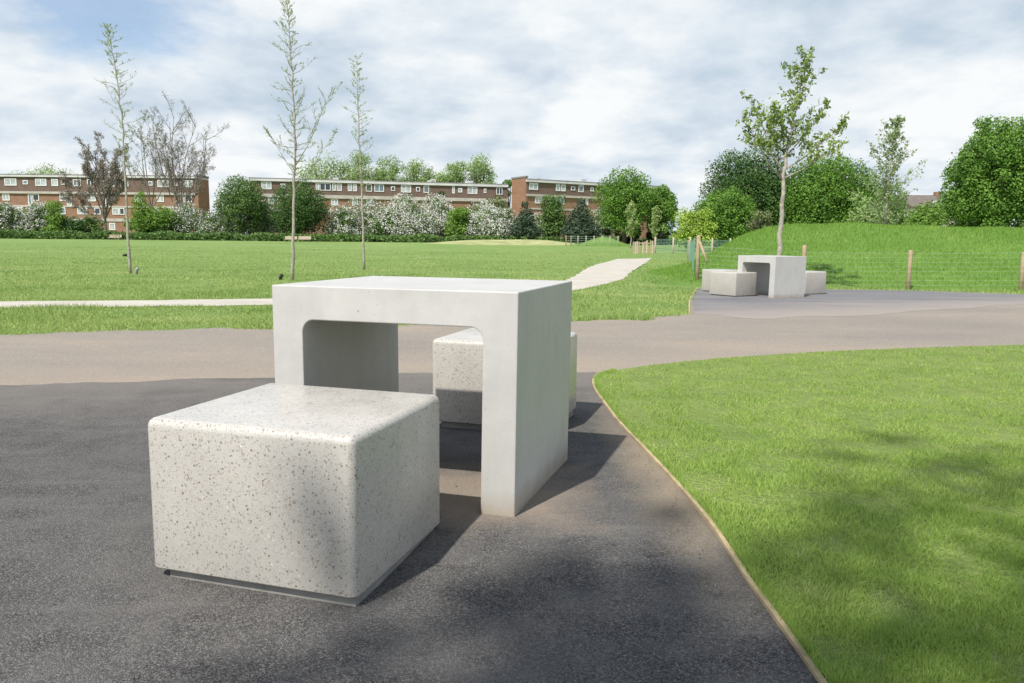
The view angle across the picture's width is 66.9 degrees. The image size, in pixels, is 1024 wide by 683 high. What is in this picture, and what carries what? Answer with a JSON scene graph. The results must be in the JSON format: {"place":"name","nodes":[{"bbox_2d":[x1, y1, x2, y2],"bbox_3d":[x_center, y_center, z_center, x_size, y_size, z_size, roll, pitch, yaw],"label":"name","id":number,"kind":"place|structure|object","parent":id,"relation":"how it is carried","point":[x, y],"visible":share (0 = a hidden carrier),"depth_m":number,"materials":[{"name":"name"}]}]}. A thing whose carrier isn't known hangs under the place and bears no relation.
{"place":"outdoors","nodes":[
{"label":"outdoors","id":0,"kind":"place"},
{"bbox_2d":[0,258,650,307],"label":"path","id":1,"kind":"structure","parent":0,"point":[606,272],"depth_m":12.29,"materials":[{"name":"beige concrete"}]},
{"bbox_2d":[0,372,824,682],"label":"asphalt apron","id":2,"kind":"object","parent":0,"point":[586,564],"visible":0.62,"depth_m":2.09,"materials":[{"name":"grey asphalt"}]},
{"bbox_2d":[148,383,439,606],"bbox_3d":[-0.609,0.438,2.298,0.628,0.510,0.576,3,8,17],"label":"seat cube","id":3,"kind":"object","parent":2,"relation":"on","point":[327,494],"visible":1,"depth_m":2.04,"materials":[{"name":"concrete"}]},
{"bbox_2d":[272,276,571,516],"bbox_3d":[-0.305,0.160,3.033,0.915,0.780,0.776,3,8,17],"label":"concrete table","id":4,"kind":"object","parent":2,"relation":"on","point":[338,333],"visible":0.78,"depth_m":2.72,"materials":[{"name":"grey concrete"}]},
{"bbox_2d":[433,328,576,429],"bbox_3d":[-0.024,0.219,4.109,0.628,0.510,0.576,3,8,17],"label":"seat cube","id":5,"kind":"object","parent":2,"relation":"on","point":[457,373],"visible":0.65,"depth_m":3.89,"materials":[{"name":"concrete"}]},
{"bbox_2d":[431,240,574,244],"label":"grass bank","id":6,"kind":"structure","parent":0,"point":[508,242],"depth_m":86.03,"materials":[{"name":"plant"}]},
{"bbox_2d":[0,238,1023,335],"bbox_3d":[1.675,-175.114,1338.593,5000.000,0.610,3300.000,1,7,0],"label":"ground","id":7,"kind":"structure","parent":0,"point":[254,245],"depth_m":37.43,"materials":[{"name":"green plant"}]},
{"bbox_2d":[0,201,29,230],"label":"hawthorn","id":8,"kind":"object","parent":7,"relation":"on","point":[7,219],"visible":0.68,"depth_m":100.87,"materials":[{"name":"white plant"}]},
{"bbox_2d":[10,200,56,231],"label":"hawthorn","id":9,"kind":"object","parent":7,"relation":"on","point":[34,213],"visible":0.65,"depth_m":101.47,"materials":[{"name":"white plant"}]},
{"bbox_2d":[8,162,75,173],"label":"poplar","id":10,"kind":"object","parent":7,"relation":"on","point":[42,171],"visible":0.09,"depth_m":182.07,"materials":[{"name":"green plant"}]},
{"bbox_2d":[41,199,67,231],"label":"bush","id":11,"kind":"object","parent":7,"relation":"on","point":[54,220],"visible":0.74,"depth_m":100.52,"materials":[{"name":"green plant"}]},
{"bbox_2d":[59,216,86,232],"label":"bush","id":12,"kind":"object","parent":7,"relation":"on","point":[72,225],"visible":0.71,"depth_m":101.52,"materials":[{"name":"green plant"}]},
{"bbox_2d":[79,214,105,232],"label":"bush","id":13,"kind":"object","parent":7,"relation":"on","point":[90,223],"visible":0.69,"depth_m":104.27,"materials":[{"name":"green plant"}]},
{"bbox_2d":[58,131,131,230],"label":"bare tree","id":14,"kind":"object","parent":7,"relation":"on","point":[112,198],"visible":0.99,"depth_m":107.19,"materials":[{"name":"brown plant"}]},
{"bbox_2d":[0,174,209,238],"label":"block of flats","id":15,"kind":"structure","parent":7,"relation":"on","point":[21,190],"depth_m":143.76,"materials":[{"name":"orange brick"}]},
{"bbox_2d":[2,194,9,199],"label":"window","id":16,"kind":"structure","parent":15,"relation":"in","point":[5,196],"depth_m":143.77,"materials":[{"name":"white glass"}]},
{"bbox_2d":[4,178,16,185],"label":"window","id":17,"kind":"structure","parent":15,"relation":"in","point":[7,181],"depth_m":143.21,"materials":[{"name":"white glass"}]},
{"bbox_2d":[32,194,39,200],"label":"window","id":18,"kind":"structure","parent":15,"relation":"in","point":[35,196],"depth_m":143.77,"materials":[{"name":"white glass"}]},
{"bbox_2d":[35,179,46,185],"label":"window","id":19,"kind":"structure","parent":15,"relation":"in","point":[38,182],"depth_m":143.25,"materials":[{"name":"white glass"}]},
{"bbox_2d":[51,179,57,185],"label":"window","id":20,"kind":"structure","parent":15,"relation":"in","point":[54,182],"depth_m":143.21,"materials":[{"name":"white glass"}]},
{"bbox_2d":[109,223,115,229],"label":"window","id":21,"kind":"structure","parent":15,"relation":"in","point":[111,225],"depth_m":144.47,"materials":[{"name":"white glass"}]},
{"bbox_2d":[112,208,118,214],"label":"window","id":22,"kind":"structure","parent":15,"relation":"in","point":[115,211],"depth_m":144.09,"materials":[{"name":"white glass"}]},
{"bbox_2d":[119,208,124,214],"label":"window","id":23,"kind":"structure","parent":15,"relation":"in","point":[121,210],"depth_m":144.12,"materials":[{"name":"white glass"}]},
{"bbox_2d":[157,195,163,201],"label":"window","id":24,"kind":"structure","parent":15,"relation":"in","point":[161,199],"depth_m":143.81,"materials":[{"name":"white glass"}]},
{"bbox_2d":[157,180,168,186],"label":"window","id":25,"kind":"structure","parent":15,"relation":"in","point":[159,183],"depth_m":143.21,"materials":[{"name":"white glass"}]},
{"bbox_2d":[107,235,121,239],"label":"bench","id":26,"kind":"object","parent":7,"relation":"on","point":[111,236],"visible":0.8,"depth_m":96.16,"materials":[{"name":"brown wood"}]},
{"bbox_2d":[93,23,141,273],"bbox_3d":[-10.134,-4.870,20.049,1.075,6.533,0.753,-1,8,-14],"label":"sapling","id":27,"kind":"object","parent":7,"relation":"on","point":[125,179],"visible":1,"depth_m":19.93,"materials":[{"name":"green plant"}]},
{"bbox_2d":[122,191,156,232],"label":"maple","id":28,"kind":"object","parent":7,"relation":"on","point":[135,224],"visible":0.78,"depth_m":99.57,"materials":[{"name":"green plant"}]},
{"bbox_2d":[117,110,170,230],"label":"bare tree","id":29,"kind":"object","parent":7,"relation":"on","point":[143,148],"visible":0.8,"depth_m":119.05,"materials":[{"name":"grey plant"}]},
{"bbox_2d":[137,204,182,239],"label":"maple","id":30,"kind":"object","parent":7,"relation":"on","point":[157,215],"visible":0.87,"depth_m":99.71,"materials":[{"name":"green plant"}]},
{"bbox_2d":[135,215,186,232],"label":"bush","id":31,"kind":"object","parent":7,"relation":"on","point":[168,228],"visible":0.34,"depth_m":100.33,"materials":[{"name":"green plant"}]},
{"bbox_2d":[152,199,208,233],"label":"hawthorn","id":32,"kind":"object","parent":7,"relation":"on","point":[193,219],"visible":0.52,"depth_m":103.59,"materials":[{"name":"white plant"}]},
{"bbox_2d":[146,91,229,215],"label":"bare tree","id":33,"kind":"object","parent":7,"relation":"on","point":[170,172],"visible":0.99,"depth_m":105.39,"materials":[{"name":"grey plant"}]},
{"bbox_2d":[194,209,235,232],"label":"hawthorn","id":34,"kind":"object","parent":7,"relation":"on","point":[213,226],"visible":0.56,"depth_m":101.52,"materials":[{"name":"white plant"}]},
{"bbox_2d":[212,173,270,234],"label":"round tree","id":35,"kind":"object","parent":7,"relation":"on","point":[243,201],"visible":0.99,"depth_m":99.90,"materials":[{"name":"green plant"}]},
{"bbox_2d":[237,197,284,233],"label":"hawthorn","id":36,"kind":"object","parent":7,"relation":"on","point":[267,227],"visible":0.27,"depth_m":104.62,"materials":[{"name":"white plant"}]},
{"bbox_2d":[284,236,296,241],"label":"bench","id":37,"kind":"object","parent":7,"relation":"on","point":[288,238],"visible":0.73,"depth_m":94.17,"materials":[{"name":"brown wood"}]},
{"bbox_2d":[267,177,332,234],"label":"round tree","id":38,"kind":"object","parent":7,"relation":"on","point":[308,212],"visible":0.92,"depth_m":99.71,"materials":[{"name":"green plant"}]},
{"bbox_2d":[263,0,342,279],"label":"sapling","id":39,"kind":"object","parent":7,"relation":"on","point":[294,169],"visible":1,"depth_m":17.66,"materials":[{"name":"green plant"}]},
{"bbox_2d":[298,236,310,241],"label":"bench","id":40,"kind":"object","parent":7,"relation":"on","point":[304,238],"visible":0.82,"depth_m":94.17,"materials":[{"name":"brown wood"}]},
{"bbox_2d":[295,150,352,179],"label":"round tree","id":41,"kind":"object","parent":7,"relation":"on","point":[318,174],"visible":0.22,"depth_m":179.99,"materials":[{"name":"green plant"}]},
{"bbox_2d":[0,229,680,244],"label":"hedge","id":42,"kind":"object","parent":7,"relation":"on","point":[424,237],"visible":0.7,"depth_m":97.18,"materials":[{"name":"green plant"}]},
{"bbox_2d":[321,203,367,234],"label":"hawthorn","id":43,"kind":"object","parent":7,"relation":"on","point":[343,225],"visible":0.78,"depth_m":101.54,"materials":[{"name":"white plant"}]},
{"bbox_2d":[333,150,378,180],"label":"tree","id":44,"kind":"object","parent":7,"relation":"on","point":[348,173],"visible":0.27,"depth_m":180.13,"materials":[{"name":"green plant"}]},
{"bbox_2d":[341,53,373,269],"bbox_3d":[-4.715,-5.438,24.003,1.090,6.728,1.217,1,7,0],"label":"sapling","id":45,"kind":"object","parent":7,"relation":"on","point":[360,161],"visible":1,"depth_m":23.92,"materials":[{"name":"green plant"}]},
{"bbox_2d":[344,196,400,233],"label":"hawthorn","id":46,"kind":"object","parent":7,"relation":"on","point":[369,215],"visible":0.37,"depth_m":103.01,"materials":[{"name":"white plant"}]},
{"bbox_2d":[248,177,507,233],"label":"block of flats","id":47,"kind":"structure","parent":7,"relation":"on","point":[343,192],"depth_m":158.33,"materials":[{"name":"orange brick"}]},
{"bbox_2d":[261,182,271,188],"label":"window","id":48,"kind":"structure","parent":47,"relation":"in","point":[265,185],"depth_m":152.82,"materials":[{"name":"white glass"}]},
{"bbox_2d":[320,183,330,190],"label":"window","id":49,"kind":"structure","parent":47,"relation":"in","point":[323,186],"depth_m":155.42,"materials":[{"name":"white glass"}]},
{"bbox_2d":[331,199,337,204],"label":"window","id":50,"kind":"structure","parent":47,"relation":"in","point":[333,201],"depth_m":156.41,"materials":[{"name":"white glass"}]},
{"bbox_2d":[374,184,383,191],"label":"window","id":51,"kind":"structure","parent":47,"relation":"in","point":[377,188],"depth_m":157.82,"materials":[{"name":"white glass"}]},
{"bbox_2d":[401,185,410,191],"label":"window","id":52,"kind":"structure","parent":47,"relation":"in","point":[404,188],"depth_m":159.10,"materials":[{"name":"white glass"}]},
{"bbox_2d":[468,187,476,193],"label":"window","id":53,"kind":"structure","parent":47,"relation":"in","point":[471,190],"depth_m":162.28,"materials":[{"name":"white glass"}]},
{"bbox_2d":[496,187,501,194],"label":"window","id":54,"kind":"structure","parent":47,"relation":"in","point":[498,190],"depth_m":163.59,"materials":[{"name":"white glass"}]},
{"bbox_2d":[365,218,399,235],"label":"bush","id":55,"kind":"object","parent":7,"relation":"on","point":[379,228],"visible":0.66,"depth_m":100.08,"materials":[{"name":"green plant"}]},
{"bbox_2d":[368,154,408,180],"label":"tree","id":56,"kind":"object","parent":7,"relation":"on","point":[381,175],"visible":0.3,"depth_m":180.29,"materials":[{"name":"green plant"}]},
{"bbox_2d":[365,191,439,235],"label":"hawthorn","id":57,"kind":"object","parent":7,"relation":"on","point":[405,227],"visible":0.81,"depth_m":100.20,"materials":[{"name":"white plant"}]},
{"bbox_2d":[397,156,433,181],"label":"poplar","id":58,"kind":"object","parent":7,"relation":"on","point":[414,170],"visible":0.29,"depth_m":179.52,"materials":[{"name":"green plant"}]},
{"bbox_2d":[409,192,461,236],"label":"hawthorn","id":59,"kind":"object","parent":7,"relation":"on","point":[440,215],"visible":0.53,"depth_m":102.12,"materials":[{"name":"white plant"}]},
{"bbox_2d":[431,160,472,182],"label":"poplar","id":60,"kind":"object","parent":7,"relation":"on","point":[450,177],"visible":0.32,"depth_m":179.40,"materials":[{"name":"green plant"}]},
{"bbox_2d":[444,206,473,235],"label":"bush","id":61,"kind":"object","parent":7,"relation":"on","point":[458,221],"visible":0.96,"depth_m":99.36,"materials":[{"name":"green plant"}]},
{"bbox_2d":[456,152,497,183],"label":"tree","id":62,"kind":"object","parent":7,"relation":"on","point":[474,166],"visible":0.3,"depth_m":179.87,"materials":[{"name":"green plant"}]},
{"bbox_2d":[465,199,501,223],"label":"hawthorn","id":63,"kind":"object","parent":7,"relation":"on","point":[479,205],"visible":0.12,"depth_m":104.51,"materials":[{"name":"white plant"}]},
{"bbox_2d":[463,204,516,239],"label":"hawthorn","id":64,"kind":"object","parent":7,"relation":"on","point":[494,225],"visible":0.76,"depth_m":99.80,"materials":[{"name":"white plant"}]},
{"bbox_2d":[486,194,515,218],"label":"bush","id":65,"kind":"object","parent":7,"relation":"on","point":[500,203],"visible":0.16,"depth_m":110.07,"materials":[{"name":"green plant"}]},
{"bbox_2d":[502,179,511,216],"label":"round tree","id":66,"kind":"object","parent":7,"relation":"on","point":[508,182],"visible":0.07,"depth_m":169.26,"materials":[{"name":"green plant"}]},
{"bbox_2d":[510,201,542,239],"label":"pine","id":67,"kind":"object","parent":7,"relation":"on","point":[524,227],"visible":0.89,"depth_m":99.13,"materials":[{"name":"green plant"}]},
{"bbox_2d":[527,212,558,240],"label":"hawthorn","id":68,"kind":"object","parent":7,"relation":"on","point":[537,223],"visible":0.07,"depth_m":105.77,"materials":[{"name":"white plant"}]},
{"bbox_2d":[538,194,568,239],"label":"round tree","id":69,"kind":"object","parent":7,"relation":"on","point":[553,223],"visible":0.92,"depth_m":100.70,"materials":[{"name":"green plant"}]},
{"bbox_2d":[560,198,602,241],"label":"pine","id":70,"kind":"object","parent":7,"relation":"on","point":[577,224],"visible":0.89,"depth_m":97.99,"materials":[{"name":"green plant"}]},
{"bbox_2d":[511,176,666,238],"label":"block of flats","id":71,"kind":"structure","parent":7,"relation":"on","point":[532,192],"depth_m":146.99,"materials":[{"name":"orange brick"}]},
{"bbox_2d":[529,183,537,189],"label":"window","id":72,"kind":"structure","parent":71,"relation":"in","point":[532,186],"depth_m":143.91,"materials":[{"name":"white glass"}]},
{"bbox_2d":[578,185,583,191],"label":"window","id":73,"kind":"structure","parent":71,"relation":"in","point":[580,188],"depth_m":149.35,"materials":[{"name":"white glass"}]},
{"bbox_2d":[565,236,618,245],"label":"railing fence","id":74,"kind":"object","parent":7,"relation":"on","point":[571,240],"visible":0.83,"depth_m":79.31,"materials":[{"name":"metal"}]},
{"bbox_2d":[591,207,614,236],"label":"hawthorn","id":75,"kind":"object","parent":7,"relation":"on","point":[596,220],"visible":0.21,"depth_m":106.80,"materials":[{"name":"green plant"}]},
{"bbox_2d":[573,237,634,246],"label":"grass hillock","id":76,"kind":"object","parent":7,"relation":"on","point":[606,242],"depth_m":80.75,"materials":[{"name":"green plant"}]},
{"bbox_2d":[591,166,657,242],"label":"round tree","id":77,"kind":"object","parent":7,"relation":"on","point":[618,196],"visible":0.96,"depth_m":90.11,"materials":[{"name":"green plant"}]},
{"bbox_2d":[624,199,639,247],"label":"sapling","id":78,"kind":"object","parent":7,"relation":"on","point":[630,208],"visible":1,"depth_m":69.03,"materials":[{"name":"green plant"}]},
{"bbox_2d":[588,228,677,243],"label":"hedge","id":79,"kind":"object","parent":7,"relation":"on","point":[648,235],"visible":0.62,"depth_m":93.00,"materials":[{"name":"green plant"}]},
{"bbox_2d":[632,240,653,253],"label":"slatted gate","id":80,"kind":"structure","parent":7,"relation":"on","point":[637,249],"depth_m":53.57,"materials":[{"name":"beige wood"}]},
{"bbox_2d":[648,205,663,240],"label":"sapling","id":81,"kind":"object","parent":7,"relation":"on","point":[655,212],"visible":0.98,"depth_m":69.06,"materials":[{"name":"green plant"}]},
{"bbox_2d":[645,184,678,244],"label":"round tree","id":82,"kind":"object","parent":7,"relation":"on","point":[665,201],"visible":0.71,"depth_m":92.64,"materials":[{"name":"green plant"}]},
{"bbox_2d":[687,238,694,275],"bbox_3d":[7.185,-3.401,31.332,0.080,1.492,25.631,2,8,12],"label":"netting fence","id":83,"kind":"object","parent":7,"relation":"on","point":[690,251],"visible":0.78,"depth_m":24.33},
{"bbox_2d":[654,237,731,253],"bbox_3d":[13.116,-6.399,53.607,6.548,1.612,0.120,1,7,0],"label":"netting fence","id":84,"kind":"object","parent":7,"relation":"on","point":[673,245],"visible":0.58,"depth_m":53.56,"materials":[{"name":"green metal"}]},
{"bbox_2d":[669,206,719,249],"bbox_3d":[14.537,-8.770,61.435,3.909,3.825,4.110,-1,8,-13],"label":"willow","id":85,"kind":"object","parent":7,"relation":"on","point":[692,228],"visible":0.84,"depth_m":60.58,"materials":[{"name":"green plant"}]},
{"bbox_2d":[592,377,826,682],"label":"timber edging","id":86,"kind":"object","parent":7,"relation":"on","point":[781,624],"visible":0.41,"depth_m":2.25,"materials":[{"name":"beige wood"}]},
{"bbox_2d":[693,186,759,247],"bbox_3d":[17.817,-10.251,65.436,5.866,5.755,6.095,-1,8,-8],"label":"chestnut tree","id":87,"kind":"object","parent":7,"relation":"on","point":[732,213],"visible":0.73,"depth_m":64.03,"materials":[{"name":"green plant"}]},
{"bbox_2d":[694,145,797,243],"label":"chestnut tree","id":88,"kind":"object","parent":7,"relation":"on","point":[760,187],"visible":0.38,"depth_m":68.78,"materials":[{"name":"green plant"}]},
{"bbox_2d":[743,209,772,230],"bbox_3d":[13.985,-5.884,43.654,1.493,3.135,1.529,-3,8,-28],"label":"tree","id":89,"kind":"object","parent":7,"relation":"on","point":[762,218],"visible":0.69,"depth_m":43.42,"materials":[{"name":"green plant"}]},
{"bbox_2d":[735,44,849,255],"bbox_3d":[5.653,-3.421,15.791,2.226,5.074,1.304,3,8,15],"label":"young tree","id":90,"kind":"object","parent":7,"relation":"on","point":[774,136],"visible":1,"depth_m":15.71,"materials":[{"name":"green plant"}]},
{"bbox_2d":[637,222,1023,291],"bbox_3d":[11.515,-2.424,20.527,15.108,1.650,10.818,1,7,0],"label":"grass","id":91,"kind":"structure","parent":7,"relation":"on","point":[667,271],"depth_m":20.35,"materials":[{"name":"green plant"}]},
{"bbox_2d":[773,154,889,224],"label":"chestnut tree","id":92,"kind":"object","parent":7,"relation":"on","point":[820,195],"visible":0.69,"depth_m":65.05,"materials":[{"name":"green plant"}]},
{"bbox_2d":[692,288,1023,318],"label":"asphalt pad","id":93,"kind":"object","parent":7,"relation":"on","point":[829,302],"visible":0.97,"depth_m":12.85,"materials":[{"name":"grey asphalt"}]},
{"bbox_2d":[702,269,737,291],"bbox_3d":[4.210,-1.178,15.450,0.576,0.510,0.628,-3,8,-28],"label":"seat cube","id":94,"kind":"object","parent":93,"relation":"on","point":[705,279],"visible":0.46,"depth_m":15.45,"materials":[{"name":"concrete"}]},
{"bbox_2d":[709,271,756,296],"bbox_3d":[4.101,-1.041,14.402,0.576,0.510,0.628,-4,9,-33],"label":"seat cube","id":95,"kind":"object","parent":93,"relation":"on","point":[733,283],"visible":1,"depth_m":14.18,"materials":[{"name":"concrete"}]},
{"bbox_2d":[738,255,806,297],"bbox_3d":[4.780,-1.190,14.315,0.776,0.780,0.915,-3,8,-28],"label":"concrete table","id":96,"kind":"object","parent":93,"relation":"on","point":[780,276],"visible":0.77,"depth_m":13.98,"materials":[{"name":"grey concrete"}]},
{"bbox_2d":[804,271,825,294],"bbox_3d":[5.688,-1.123,15.159,0.576,0.510,0.628,-3,8,-28],"label":"seat cube","id":97,"kind":"object","parent":93,"relation":"on","point":[815,282],"visible":0.4,"depth_m":14.88,"materials":[{"name":"concrete"}]},
{"bbox_2d":[695,235,1023,289],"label":"wire fence","id":98,"kind":"object","parent":7,"relation":"on","point":[908,280],"visible":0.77,"depth_m":16.84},
{"bbox_2d":[845,191,883,223],"bbox_3d":[20.609,-6.686,45.392,2.483,4.280,2.455,-5,9,-37],"label":"tree","id":99,"kind":"object","parent":7,"relation":"on","point":[857,215],"visible":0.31,"depth_m":45.08,"materials":[{"name":"green plant"}]},
{"bbox_2d":[848,115,925,224],"bbox_3d":[18.030,-7.238,37.503,3.333,7.230,3.381,1,7,0],"label":"birch","id":100,"kind":"object","parent":7,"relation":"on","point":[897,122],"visible":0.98,"depth_m":37.13,"materials":[{"name":"green plant"}]},
{"bbox_2d":[873,180,908,224],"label":"bush","id":101,"kind":"object","parent":7,"relation":"on","point":[899,220],"visible":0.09,"depth_m":77.26,"materials":[{"name":"green plant"}]},
{"bbox_2d":[902,200,948,225],"bbox_3d":[25.153,-6.734,47.529,3.144,3.830,3.160,0,7,-3],"label":"bush","id":102,"kind":"object","parent":7,"relation":"on","point":[929,216],"visible":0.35,"depth_m":46.76,"materials":[{"name":"green plant"}]},
{"bbox_2d":[898,192,952,225],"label":"house","id":103,"kind":"structure","parent":7,"relation":"on","point":[912,200],"depth_m":120.07,"materials":[{"name":"tile"}]},
{"bbox_2d":[932,113,1023,228],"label":"chestnut tree","id":104,"kind":"object","parent":7,"relation":"on","point":[989,189],"visible":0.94,"depth_m":53.46,"materials":[{"name":"green plant"}]},
{"bbox_2d":[0,289,1023,384],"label":"road","id":105,"kind":"structure","parent":0,"point":[114,356],"depth_m":7.32,"materials":[{"name":"grey asphalt"}]},
{"bbox_2d":[0,0,1023,233],"label":"sky","id":106,"kind":"structure","parent":0,"point":[566,90],"materials":[{"name":"white"}]},
{"bbox_2d":[593,344,1023,682],"bbox_3d":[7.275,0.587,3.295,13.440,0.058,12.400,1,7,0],"label":"lawn","id":107,"kind":"structure","parent":0,"point":[788,404],"depth_m":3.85,"materials":[{"name":"plant"}]},
{"bbox_2d":[593,368,848,682],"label":"grass fringe","id":108,"kind":"object","parent":107,"relation":"on","point":[798,635],"depth_m":2.22,"materials":[{"name":"green plant"}]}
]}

